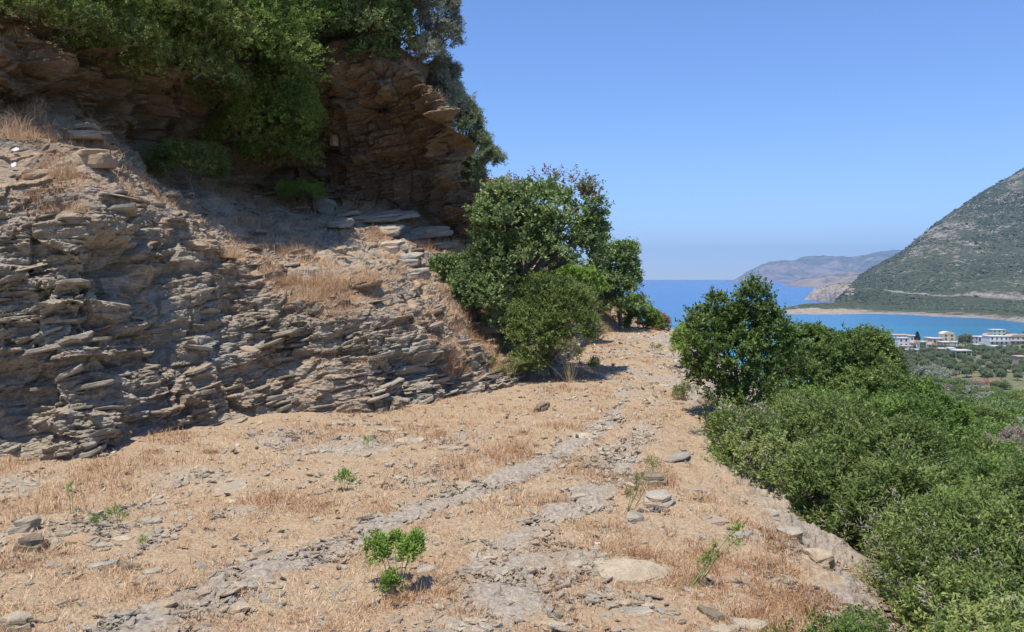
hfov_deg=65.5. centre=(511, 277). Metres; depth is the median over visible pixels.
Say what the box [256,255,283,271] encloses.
grass clump
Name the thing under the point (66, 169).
grass clump
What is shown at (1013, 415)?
shrub
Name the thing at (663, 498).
stone
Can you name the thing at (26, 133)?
grass clump
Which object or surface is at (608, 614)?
loose stone
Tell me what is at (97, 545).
stone
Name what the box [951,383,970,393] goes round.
shrub
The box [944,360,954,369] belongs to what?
olive tree
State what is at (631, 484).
loose stone
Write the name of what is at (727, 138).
sky
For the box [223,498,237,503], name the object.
stone
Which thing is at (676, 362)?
stone
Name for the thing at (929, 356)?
olive tree
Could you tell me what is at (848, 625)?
weed
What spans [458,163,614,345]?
carob tree
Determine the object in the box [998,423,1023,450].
thorny shrub
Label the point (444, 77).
olive tree
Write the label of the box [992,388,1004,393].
shrub
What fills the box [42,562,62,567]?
stone
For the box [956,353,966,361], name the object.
olive tree
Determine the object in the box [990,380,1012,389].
shrub
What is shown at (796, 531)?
stone
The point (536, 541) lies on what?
loose stone
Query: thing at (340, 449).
stone
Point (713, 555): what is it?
asphodel stalk
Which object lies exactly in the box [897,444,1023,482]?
shrub
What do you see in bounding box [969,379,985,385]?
thorny shrub
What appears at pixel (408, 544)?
green plant
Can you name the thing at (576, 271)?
shrub
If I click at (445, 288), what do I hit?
grass clump
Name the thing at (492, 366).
ledge grass
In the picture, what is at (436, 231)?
stone
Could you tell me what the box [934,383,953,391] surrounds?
thorny shrub
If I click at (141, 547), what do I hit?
loose stone
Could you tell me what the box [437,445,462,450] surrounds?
stone
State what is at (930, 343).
house
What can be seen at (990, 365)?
olive tree
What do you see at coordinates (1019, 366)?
olive tree
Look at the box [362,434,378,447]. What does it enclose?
green plant
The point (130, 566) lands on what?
stone
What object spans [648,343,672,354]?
spurge
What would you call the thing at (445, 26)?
olive tree
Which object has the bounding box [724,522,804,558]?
grass clump
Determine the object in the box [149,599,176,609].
loose stone
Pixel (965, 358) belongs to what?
olive tree
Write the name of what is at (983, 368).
olive tree
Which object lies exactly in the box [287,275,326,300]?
grass clump
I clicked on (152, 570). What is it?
stone
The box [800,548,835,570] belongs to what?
stone
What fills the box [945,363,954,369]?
olive tree
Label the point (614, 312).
stone
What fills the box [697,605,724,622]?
stone
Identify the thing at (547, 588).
loose stone
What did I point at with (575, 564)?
loose stone
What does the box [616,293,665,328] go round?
shrub
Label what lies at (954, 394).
shrub
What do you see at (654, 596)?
loose stone
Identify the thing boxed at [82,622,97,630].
loose stone
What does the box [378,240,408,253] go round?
stone
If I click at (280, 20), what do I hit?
shrub
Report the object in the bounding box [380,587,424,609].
grass clump
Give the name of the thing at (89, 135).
stone
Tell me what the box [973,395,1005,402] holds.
shrub
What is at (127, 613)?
loose stone
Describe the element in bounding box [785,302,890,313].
peninsula
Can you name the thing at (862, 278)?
mountain scrub
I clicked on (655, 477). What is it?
stone
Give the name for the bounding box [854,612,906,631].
weed
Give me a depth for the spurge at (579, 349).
16.49 m
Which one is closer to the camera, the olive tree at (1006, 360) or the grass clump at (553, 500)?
the grass clump at (553, 500)
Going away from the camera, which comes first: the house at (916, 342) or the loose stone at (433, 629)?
the loose stone at (433, 629)
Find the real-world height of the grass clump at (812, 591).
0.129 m
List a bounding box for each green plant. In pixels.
[65,481,74,514]
[88,502,129,529]
[138,533,148,545]
[330,467,357,490]
[355,525,428,593]
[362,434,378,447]
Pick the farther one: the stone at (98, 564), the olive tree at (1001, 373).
the olive tree at (1001, 373)
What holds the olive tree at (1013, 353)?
on the ground at (842, 584)
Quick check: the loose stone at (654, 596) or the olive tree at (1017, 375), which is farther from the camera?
the olive tree at (1017, 375)
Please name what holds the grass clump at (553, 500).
on the ground at (842, 584)
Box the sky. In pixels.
[386,0,1023,279]
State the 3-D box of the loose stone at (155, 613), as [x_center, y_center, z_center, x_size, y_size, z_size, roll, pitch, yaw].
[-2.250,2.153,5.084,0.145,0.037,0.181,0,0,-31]
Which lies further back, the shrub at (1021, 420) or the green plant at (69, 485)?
the shrub at (1021, 420)
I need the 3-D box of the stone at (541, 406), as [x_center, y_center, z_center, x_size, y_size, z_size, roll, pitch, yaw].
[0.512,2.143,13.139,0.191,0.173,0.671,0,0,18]
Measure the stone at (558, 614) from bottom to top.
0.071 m
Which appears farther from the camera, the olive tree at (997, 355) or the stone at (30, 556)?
the olive tree at (997, 355)
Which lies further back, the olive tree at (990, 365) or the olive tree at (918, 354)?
the olive tree at (918, 354)
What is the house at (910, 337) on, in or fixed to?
on the ground at (842, 584)
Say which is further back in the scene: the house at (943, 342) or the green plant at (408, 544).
the house at (943, 342)
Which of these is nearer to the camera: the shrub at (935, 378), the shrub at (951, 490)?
the shrub at (951, 490)
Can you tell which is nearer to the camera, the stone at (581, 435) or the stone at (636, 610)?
the stone at (636, 610)
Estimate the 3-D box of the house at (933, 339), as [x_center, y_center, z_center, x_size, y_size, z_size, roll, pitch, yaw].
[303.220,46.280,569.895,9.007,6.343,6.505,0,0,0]
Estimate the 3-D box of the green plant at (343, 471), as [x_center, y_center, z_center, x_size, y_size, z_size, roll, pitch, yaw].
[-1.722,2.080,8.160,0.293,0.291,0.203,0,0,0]
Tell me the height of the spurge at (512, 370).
0.729 m
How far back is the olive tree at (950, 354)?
438.11 m
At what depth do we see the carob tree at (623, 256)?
31.38 m
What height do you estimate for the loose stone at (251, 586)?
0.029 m
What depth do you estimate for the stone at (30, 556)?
6.20 m
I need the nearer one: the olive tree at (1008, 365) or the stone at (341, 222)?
the stone at (341, 222)
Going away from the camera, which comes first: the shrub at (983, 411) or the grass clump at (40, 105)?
the grass clump at (40, 105)
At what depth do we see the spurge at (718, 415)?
12.19 m
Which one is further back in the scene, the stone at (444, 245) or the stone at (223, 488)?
the stone at (444, 245)
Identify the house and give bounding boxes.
[889,334,908,337]
[895,337,908,346]
[898,345,912,351]
[906,335,917,342]
[910,340,919,347]
[927,337,943,343]
[927,342,936,347]
[937,341,949,344]
[938,331,954,339]
[949,341,959,345]
[968,336,978,343]
[982,335,1009,345]
[987,329,1005,334]
[1004,334,1023,344]
[1011,355,1023,364]
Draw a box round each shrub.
[0,0,139,55]
[48,0,337,167]
[139,136,234,196]
[273,177,329,208]
[292,0,434,63]
[425,250,523,328]
[496,266,609,378]
[552,262,609,293]
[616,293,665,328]
[650,308,672,329]
[668,319,700,357]
[693,384,891,506]
[752,409,971,565]
[761,377,991,464]
[844,437,1023,631]
[863,465,1023,608]
[876,372,982,442]
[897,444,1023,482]
[913,363,954,378]
[922,376,944,382]
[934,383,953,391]
[942,377,974,385]
[949,393,968,396]
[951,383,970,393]
[952,429,1022,465]
[953,394,975,401]
[961,384,988,394]
[964,398,990,405]
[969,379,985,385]
[970,387,994,393]
[970,397,1023,411]
[971,402,1007,421]
[973,390,1000,398]
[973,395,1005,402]
[974,415,1023,437]
[981,432,1007,443]
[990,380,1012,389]
[990,391,1015,396]
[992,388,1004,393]
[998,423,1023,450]
[999,405,1023,419]
[1000,439,1022,453]
[1001,410,1022,423]
[1004,389,1023,394]
[1009,392,1023,400]
[1017,416,1023,427]
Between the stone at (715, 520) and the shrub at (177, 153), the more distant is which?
the shrub at (177, 153)
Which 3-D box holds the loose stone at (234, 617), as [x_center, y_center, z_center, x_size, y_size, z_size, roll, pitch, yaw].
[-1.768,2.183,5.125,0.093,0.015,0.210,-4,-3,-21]
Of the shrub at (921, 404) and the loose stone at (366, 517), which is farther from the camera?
the shrub at (921, 404)
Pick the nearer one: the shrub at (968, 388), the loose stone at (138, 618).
the loose stone at (138, 618)
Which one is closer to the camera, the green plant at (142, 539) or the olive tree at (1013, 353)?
the green plant at (142, 539)
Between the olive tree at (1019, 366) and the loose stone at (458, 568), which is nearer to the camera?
the loose stone at (458, 568)
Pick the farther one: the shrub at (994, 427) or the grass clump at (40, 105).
the shrub at (994, 427)
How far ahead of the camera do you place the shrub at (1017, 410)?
109.16 m
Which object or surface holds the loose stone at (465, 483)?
on the ground at (842, 584)
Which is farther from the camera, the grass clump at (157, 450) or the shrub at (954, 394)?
the shrub at (954, 394)
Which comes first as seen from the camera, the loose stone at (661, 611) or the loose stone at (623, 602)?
the loose stone at (661, 611)
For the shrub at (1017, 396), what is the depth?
180.81 m
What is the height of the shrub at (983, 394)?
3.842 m
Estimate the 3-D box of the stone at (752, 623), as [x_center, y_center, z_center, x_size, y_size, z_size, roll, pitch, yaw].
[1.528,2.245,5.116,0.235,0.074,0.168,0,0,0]
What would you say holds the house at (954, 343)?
on the ground at (842, 584)
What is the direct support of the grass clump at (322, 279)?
on the rock cliff
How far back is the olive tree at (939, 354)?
438.57 m
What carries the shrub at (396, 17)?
on the rock cliff
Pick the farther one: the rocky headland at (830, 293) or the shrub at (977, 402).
the rocky headland at (830, 293)
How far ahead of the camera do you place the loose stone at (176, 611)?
5.13 m
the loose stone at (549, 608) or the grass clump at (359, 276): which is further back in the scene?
the grass clump at (359, 276)
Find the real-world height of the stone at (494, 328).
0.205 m
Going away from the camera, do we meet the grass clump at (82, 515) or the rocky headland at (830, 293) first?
the grass clump at (82, 515)
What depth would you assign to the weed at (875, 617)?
5.25 m
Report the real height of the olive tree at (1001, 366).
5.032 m
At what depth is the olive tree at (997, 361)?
370.22 m
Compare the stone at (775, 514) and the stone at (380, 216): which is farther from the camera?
the stone at (380, 216)
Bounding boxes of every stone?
[0,610,33,631]
[8,515,41,534]
[13,533,48,553]
[18,169,55,179]
[22,555,44,563]
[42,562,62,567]
[62,130,110,141]
[62,533,97,544]
[70,149,117,168]
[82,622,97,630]
[86,559,119,570]
[90,541,114,549]
[112,535,134,541]
[116,610,135,617]
[118,561,140,570]
[125,620,134,626]
[135,516,162,524]
[135,613,147,622]
[137,545,148,548]
[141,566,162,574]
[147,607,170,619]
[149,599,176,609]
[154,527,162,533]
[170,610,179,614]
[174,594,188,608]
[186,590,210,599]
[213,480,247,496]
[221,587,240,596]
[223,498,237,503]
[229,602,251,612]
[231,612,244,621]
[240,582,257,589]
[252,547,269,555]
[268,585,282,589]
[277,551,296,555]
[313,194,336,213]
[326,218,353,227]
[330,132,338,146]
[333,448,353,452]
[348,533,359,539]
[350,209,419,222]
[356,515,374,519]
[361,531,372,537]
[364,224,404,236]
[372,479,384,486]
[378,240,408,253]
[378,428,395,432]
[394,437,423,443]
[397,252,423,266]
[407,267,430,279]
[410,225,452,238]
[416,565,434,573]
[426,627,443,631]
[432,603,445,610]
[433,242,458,248]
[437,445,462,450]
[455,480,472,488]
[456,565,472,573]
[458,621,466,626]
[462,617,488,623]
[464,575,476,582]
[479,622,493,631]
[480,324,505,333]
[483,556,496,559]
[531,539,539,544]
[533,401,549,412]
[542,586,551,591]
[545,604,553,612]
[546,620,568,630]
[547,611,563,619]
[548,551,567,556]
[550,623,573,631]
[566,561,581,566]
[569,494,585,499]
[571,432,591,439]
[593,559,667,584]
[597,612,612,617]
[610,309,617,316]
[613,607,652,614]
[618,599,631,605]
[623,482,635,487]
[626,510,642,522]
[636,471,667,486]
[641,601,654,608]
[643,489,675,508]
[645,594,664,598]
[656,607,664,614]
[663,451,690,461]
[673,359,681,365]
[689,427,704,435]
[691,488,707,492]
[697,396,713,407]
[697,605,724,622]
[701,514,728,524]
[710,623,740,631]
[729,617,766,631]
[734,530,752,538]
[763,508,780,521]
[776,525,803,543]
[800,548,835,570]
[801,539,812,546]
[816,610,836,617]
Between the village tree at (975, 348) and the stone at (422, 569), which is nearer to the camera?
the stone at (422, 569)
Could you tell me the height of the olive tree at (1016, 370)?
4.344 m
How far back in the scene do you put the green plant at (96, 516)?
6.92 m
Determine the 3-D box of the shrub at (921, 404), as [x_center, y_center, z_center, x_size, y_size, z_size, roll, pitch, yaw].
[5.368,2.665,12.106,3.595,2.329,2.846,0,0,0]
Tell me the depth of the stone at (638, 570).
5.94 m
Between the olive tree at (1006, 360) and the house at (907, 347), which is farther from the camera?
the house at (907, 347)
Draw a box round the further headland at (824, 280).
[782,272,862,286]
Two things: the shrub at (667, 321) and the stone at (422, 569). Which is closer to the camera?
the stone at (422, 569)
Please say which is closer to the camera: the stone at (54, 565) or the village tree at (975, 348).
the stone at (54, 565)
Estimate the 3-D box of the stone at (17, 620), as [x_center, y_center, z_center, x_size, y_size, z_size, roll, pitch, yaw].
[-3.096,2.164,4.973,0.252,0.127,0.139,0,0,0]
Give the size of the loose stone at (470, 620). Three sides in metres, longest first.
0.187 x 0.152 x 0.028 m
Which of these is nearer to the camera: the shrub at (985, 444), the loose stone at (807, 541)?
the loose stone at (807, 541)
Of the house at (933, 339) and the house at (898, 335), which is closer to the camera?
the house at (933, 339)
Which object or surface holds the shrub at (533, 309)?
on the ground at (842, 584)
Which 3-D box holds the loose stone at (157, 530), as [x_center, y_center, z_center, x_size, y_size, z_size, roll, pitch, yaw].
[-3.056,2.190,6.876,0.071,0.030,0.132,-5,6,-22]
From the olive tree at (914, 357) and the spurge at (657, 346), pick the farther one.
the olive tree at (914, 357)
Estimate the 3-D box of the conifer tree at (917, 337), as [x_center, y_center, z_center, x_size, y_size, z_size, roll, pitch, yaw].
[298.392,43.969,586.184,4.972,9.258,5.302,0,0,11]
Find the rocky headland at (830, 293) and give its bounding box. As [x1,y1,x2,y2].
[804,282,866,310]
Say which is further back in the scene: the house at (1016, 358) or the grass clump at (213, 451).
the house at (1016, 358)
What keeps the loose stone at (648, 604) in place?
on the ground at (842, 584)
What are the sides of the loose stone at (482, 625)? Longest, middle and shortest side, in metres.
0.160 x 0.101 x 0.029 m
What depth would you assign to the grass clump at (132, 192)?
12.03 m
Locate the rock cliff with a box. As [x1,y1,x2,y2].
[0,0,642,460]
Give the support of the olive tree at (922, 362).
on the ground at (842, 584)
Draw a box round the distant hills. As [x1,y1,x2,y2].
[727,250,900,281]
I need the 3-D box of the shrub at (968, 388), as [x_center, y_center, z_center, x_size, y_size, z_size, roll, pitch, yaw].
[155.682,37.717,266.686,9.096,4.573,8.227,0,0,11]
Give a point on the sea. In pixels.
(670, 298)
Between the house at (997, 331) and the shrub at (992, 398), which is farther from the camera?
the house at (997, 331)
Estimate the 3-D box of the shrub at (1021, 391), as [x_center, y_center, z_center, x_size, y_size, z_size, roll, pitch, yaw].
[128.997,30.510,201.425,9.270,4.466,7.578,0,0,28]
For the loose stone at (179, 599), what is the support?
on the ground at (842, 584)
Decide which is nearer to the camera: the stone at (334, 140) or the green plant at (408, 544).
the green plant at (408, 544)
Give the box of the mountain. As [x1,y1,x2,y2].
[832,169,1023,322]
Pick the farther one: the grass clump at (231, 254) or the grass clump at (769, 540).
the grass clump at (231, 254)
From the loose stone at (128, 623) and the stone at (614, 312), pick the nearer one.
the loose stone at (128, 623)
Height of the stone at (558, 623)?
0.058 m
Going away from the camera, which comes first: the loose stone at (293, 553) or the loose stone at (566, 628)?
the loose stone at (566, 628)
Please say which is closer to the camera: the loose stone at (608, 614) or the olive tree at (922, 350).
the loose stone at (608, 614)
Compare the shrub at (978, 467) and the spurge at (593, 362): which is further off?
the spurge at (593, 362)
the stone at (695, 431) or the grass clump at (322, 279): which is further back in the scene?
the grass clump at (322, 279)
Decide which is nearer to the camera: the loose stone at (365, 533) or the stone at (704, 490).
the loose stone at (365, 533)
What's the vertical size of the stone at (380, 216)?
0.409 m
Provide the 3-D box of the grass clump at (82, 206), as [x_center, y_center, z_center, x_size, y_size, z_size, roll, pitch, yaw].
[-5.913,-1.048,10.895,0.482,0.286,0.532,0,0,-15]
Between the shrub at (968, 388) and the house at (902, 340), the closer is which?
the shrub at (968, 388)
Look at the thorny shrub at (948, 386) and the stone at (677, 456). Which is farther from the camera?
the thorny shrub at (948, 386)
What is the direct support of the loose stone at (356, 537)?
on the ground at (842, 584)
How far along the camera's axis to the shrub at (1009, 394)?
190.78 m
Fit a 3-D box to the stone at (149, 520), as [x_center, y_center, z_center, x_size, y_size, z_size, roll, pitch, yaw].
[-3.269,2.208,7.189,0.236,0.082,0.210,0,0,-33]
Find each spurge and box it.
[489,352,522,383]
[529,334,586,382]
[578,355,600,376]
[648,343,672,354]
[670,380,700,400]
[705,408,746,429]
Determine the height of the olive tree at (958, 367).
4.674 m
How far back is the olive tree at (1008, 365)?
358.76 m
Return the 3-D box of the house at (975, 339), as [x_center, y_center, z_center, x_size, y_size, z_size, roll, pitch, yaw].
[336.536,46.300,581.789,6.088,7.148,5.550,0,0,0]
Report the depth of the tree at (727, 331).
13.16 m
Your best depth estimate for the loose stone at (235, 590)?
5.44 m
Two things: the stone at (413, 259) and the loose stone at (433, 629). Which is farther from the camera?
the stone at (413, 259)
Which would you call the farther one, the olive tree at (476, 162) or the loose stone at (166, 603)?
the olive tree at (476, 162)
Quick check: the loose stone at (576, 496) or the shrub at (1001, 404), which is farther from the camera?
the shrub at (1001, 404)
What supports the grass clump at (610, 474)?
on the ground at (842, 584)
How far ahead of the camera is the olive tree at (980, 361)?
386.00 m
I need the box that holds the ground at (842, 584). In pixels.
[0,326,1023,631]
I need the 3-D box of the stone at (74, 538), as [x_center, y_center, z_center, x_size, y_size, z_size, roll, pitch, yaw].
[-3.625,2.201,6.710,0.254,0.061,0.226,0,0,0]
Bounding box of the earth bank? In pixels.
[949,377,1013,385]
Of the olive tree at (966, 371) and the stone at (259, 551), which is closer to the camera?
the stone at (259, 551)
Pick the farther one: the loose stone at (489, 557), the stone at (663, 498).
the stone at (663, 498)
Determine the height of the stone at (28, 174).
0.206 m
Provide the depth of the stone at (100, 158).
12.05 m
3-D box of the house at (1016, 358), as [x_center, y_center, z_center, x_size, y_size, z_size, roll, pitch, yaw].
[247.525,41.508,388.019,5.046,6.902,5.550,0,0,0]
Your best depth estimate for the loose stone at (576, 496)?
7.93 m
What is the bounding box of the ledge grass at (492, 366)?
[0,18,632,377]
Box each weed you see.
[757,600,847,631]
[805,607,877,631]
[829,601,897,631]
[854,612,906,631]
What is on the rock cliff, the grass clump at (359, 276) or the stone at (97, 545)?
the grass clump at (359, 276)
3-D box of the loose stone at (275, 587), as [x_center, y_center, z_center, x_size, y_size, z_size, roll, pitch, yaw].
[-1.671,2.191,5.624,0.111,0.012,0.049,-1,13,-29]
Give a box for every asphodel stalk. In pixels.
[624,454,660,511]
[689,520,746,587]
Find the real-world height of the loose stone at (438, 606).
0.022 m
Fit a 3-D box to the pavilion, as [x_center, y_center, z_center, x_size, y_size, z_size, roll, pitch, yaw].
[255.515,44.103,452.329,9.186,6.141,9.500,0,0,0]
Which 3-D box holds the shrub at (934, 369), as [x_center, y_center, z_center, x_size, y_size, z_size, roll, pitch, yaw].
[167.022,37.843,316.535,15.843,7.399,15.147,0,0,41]
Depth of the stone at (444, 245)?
19.73 m
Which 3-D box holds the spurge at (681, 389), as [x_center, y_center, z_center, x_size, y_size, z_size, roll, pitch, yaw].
[3.238,2.175,15.277,0.753,0.474,0.576,0,0,-26]
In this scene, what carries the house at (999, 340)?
on the ground at (842, 584)
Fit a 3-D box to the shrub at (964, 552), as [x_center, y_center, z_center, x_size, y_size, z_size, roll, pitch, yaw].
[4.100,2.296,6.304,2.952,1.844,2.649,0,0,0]
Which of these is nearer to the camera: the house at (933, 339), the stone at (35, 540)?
the stone at (35, 540)
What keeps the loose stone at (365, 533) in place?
on the ground at (842, 584)
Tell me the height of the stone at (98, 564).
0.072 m
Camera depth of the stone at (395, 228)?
19.02 m
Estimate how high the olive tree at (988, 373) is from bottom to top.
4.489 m
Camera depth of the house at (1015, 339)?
572.53 m
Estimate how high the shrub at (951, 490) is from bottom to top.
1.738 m
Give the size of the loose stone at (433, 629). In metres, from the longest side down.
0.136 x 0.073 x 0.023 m
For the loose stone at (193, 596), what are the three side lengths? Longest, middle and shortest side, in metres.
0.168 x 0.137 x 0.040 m
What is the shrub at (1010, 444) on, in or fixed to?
on the ground at (842, 584)
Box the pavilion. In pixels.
[949,349,971,357]
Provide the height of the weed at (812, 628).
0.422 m
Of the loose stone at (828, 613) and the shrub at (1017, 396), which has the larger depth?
the shrub at (1017, 396)
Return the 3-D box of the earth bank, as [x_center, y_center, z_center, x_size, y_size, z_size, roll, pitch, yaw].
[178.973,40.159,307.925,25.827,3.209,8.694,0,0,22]
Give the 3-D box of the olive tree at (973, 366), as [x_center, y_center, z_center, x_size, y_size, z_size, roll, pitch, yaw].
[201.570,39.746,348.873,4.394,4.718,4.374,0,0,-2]
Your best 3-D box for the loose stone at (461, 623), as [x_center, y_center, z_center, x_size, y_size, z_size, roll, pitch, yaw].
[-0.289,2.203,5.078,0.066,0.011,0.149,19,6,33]
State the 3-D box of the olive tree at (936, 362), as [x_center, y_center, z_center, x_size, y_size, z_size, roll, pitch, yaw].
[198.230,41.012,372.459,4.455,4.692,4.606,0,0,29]
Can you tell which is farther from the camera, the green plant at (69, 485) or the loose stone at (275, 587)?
the green plant at (69, 485)
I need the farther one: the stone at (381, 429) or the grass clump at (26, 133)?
the grass clump at (26, 133)
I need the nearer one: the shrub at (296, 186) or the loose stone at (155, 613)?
the loose stone at (155, 613)
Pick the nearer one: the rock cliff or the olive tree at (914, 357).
the rock cliff
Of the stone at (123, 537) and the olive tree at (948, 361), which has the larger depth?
the olive tree at (948, 361)
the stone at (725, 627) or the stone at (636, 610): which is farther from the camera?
the stone at (636, 610)
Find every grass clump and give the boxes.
[0,109,68,140]
[16,148,83,178]
[19,92,54,109]
[66,196,92,211]
[71,513,91,521]
[111,177,140,194]
[140,447,166,456]
[202,447,218,454]
[219,235,247,257]
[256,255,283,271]
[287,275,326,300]
[291,258,368,288]
[347,263,381,281]
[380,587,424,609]
[392,260,411,271]
[437,280,451,290]
[503,492,590,516]
[580,468,638,483]
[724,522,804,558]
[768,576,846,619]
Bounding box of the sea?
[618,280,1023,386]
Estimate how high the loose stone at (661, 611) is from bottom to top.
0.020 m
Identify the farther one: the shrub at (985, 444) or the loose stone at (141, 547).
the shrub at (985, 444)
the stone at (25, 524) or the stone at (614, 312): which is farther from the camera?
the stone at (614, 312)
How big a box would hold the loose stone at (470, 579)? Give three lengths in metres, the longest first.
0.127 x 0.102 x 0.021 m
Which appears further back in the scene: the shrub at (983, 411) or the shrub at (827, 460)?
the shrub at (983, 411)
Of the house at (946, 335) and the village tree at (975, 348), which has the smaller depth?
the village tree at (975, 348)
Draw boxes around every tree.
[402,0,467,64]
[425,52,472,113]
[448,89,508,186]
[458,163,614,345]
[582,236,652,326]
[673,270,817,420]
[756,318,924,399]
[908,355,917,360]
[912,352,921,356]
[914,331,920,339]
[919,348,927,353]
[919,359,929,365]
[924,354,934,360]
[931,360,939,365]
[935,351,943,356]
[944,352,952,356]
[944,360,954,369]
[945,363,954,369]
[954,364,964,373]
[956,333,972,344]
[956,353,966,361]
[961,367,972,377]
[962,356,972,362]
[967,364,977,371]
[971,346,980,351]
[975,358,985,366]
[978,367,991,373]
[980,370,994,377]
[981,354,990,359]
[984,363,994,368]
[991,359,1002,364]
[992,353,1001,358]
[994,364,1007,371]
[995,369,1006,377]
[1001,357,1011,363]
[1003,363,1012,371]
[1009,351,1018,355]
[1012,367,1022,373]
[1013,372,1022,379]
[1014,365,1023,371]
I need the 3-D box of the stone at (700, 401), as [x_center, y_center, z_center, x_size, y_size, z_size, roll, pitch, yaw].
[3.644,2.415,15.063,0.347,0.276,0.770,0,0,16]
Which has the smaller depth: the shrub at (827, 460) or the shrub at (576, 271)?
the shrub at (827, 460)
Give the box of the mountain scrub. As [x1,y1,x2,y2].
[833,168,1023,312]
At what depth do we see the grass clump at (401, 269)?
16.53 m
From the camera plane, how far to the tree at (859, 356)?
16.41 m
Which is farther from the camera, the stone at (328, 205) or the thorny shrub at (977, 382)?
the thorny shrub at (977, 382)
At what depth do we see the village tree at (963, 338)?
531.69 m
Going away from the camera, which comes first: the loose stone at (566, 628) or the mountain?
the loose stone at (566, 628)
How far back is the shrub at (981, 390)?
234.04 m
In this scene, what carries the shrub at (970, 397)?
on the ground at (842, 584)
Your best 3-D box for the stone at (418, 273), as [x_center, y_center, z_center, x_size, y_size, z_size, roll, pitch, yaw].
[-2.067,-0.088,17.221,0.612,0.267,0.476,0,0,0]
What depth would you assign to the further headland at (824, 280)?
4569.12 m
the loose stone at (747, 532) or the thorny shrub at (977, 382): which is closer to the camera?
the loose stone at (747, 532)
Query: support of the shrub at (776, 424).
on the ground at (842, 584)
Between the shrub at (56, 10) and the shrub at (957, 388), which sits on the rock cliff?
the shrub at (56, 10)
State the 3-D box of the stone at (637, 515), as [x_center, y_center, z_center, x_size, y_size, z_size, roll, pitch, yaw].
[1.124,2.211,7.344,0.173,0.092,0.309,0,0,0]
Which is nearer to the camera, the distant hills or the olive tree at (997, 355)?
the olive tree at (997, 355)
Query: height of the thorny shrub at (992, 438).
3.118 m
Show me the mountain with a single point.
(1008, 291)
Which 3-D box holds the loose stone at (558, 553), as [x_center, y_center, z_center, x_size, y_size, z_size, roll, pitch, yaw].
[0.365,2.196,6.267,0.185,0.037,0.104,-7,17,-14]
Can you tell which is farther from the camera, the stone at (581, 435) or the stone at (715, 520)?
the stone at (581, 435)
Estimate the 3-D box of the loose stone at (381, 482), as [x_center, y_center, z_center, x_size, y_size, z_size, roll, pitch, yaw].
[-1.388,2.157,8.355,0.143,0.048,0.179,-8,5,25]
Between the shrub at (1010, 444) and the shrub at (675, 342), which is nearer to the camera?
the shrub at (675, 342)
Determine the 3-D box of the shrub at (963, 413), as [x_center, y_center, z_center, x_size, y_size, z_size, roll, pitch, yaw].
[8.507,3.829,16.593,1.761,3.625,3.121,0,0,0]
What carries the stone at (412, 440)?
on the ground at (842, 584)
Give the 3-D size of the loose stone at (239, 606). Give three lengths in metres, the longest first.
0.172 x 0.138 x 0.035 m
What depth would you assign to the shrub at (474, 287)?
17.39 m
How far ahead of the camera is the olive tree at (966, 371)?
334.72 m
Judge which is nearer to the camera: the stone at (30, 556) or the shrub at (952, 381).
the stone at (30, 556)
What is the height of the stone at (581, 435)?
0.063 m
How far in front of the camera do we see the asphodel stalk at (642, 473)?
7.47 m
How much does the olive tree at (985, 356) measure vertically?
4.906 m

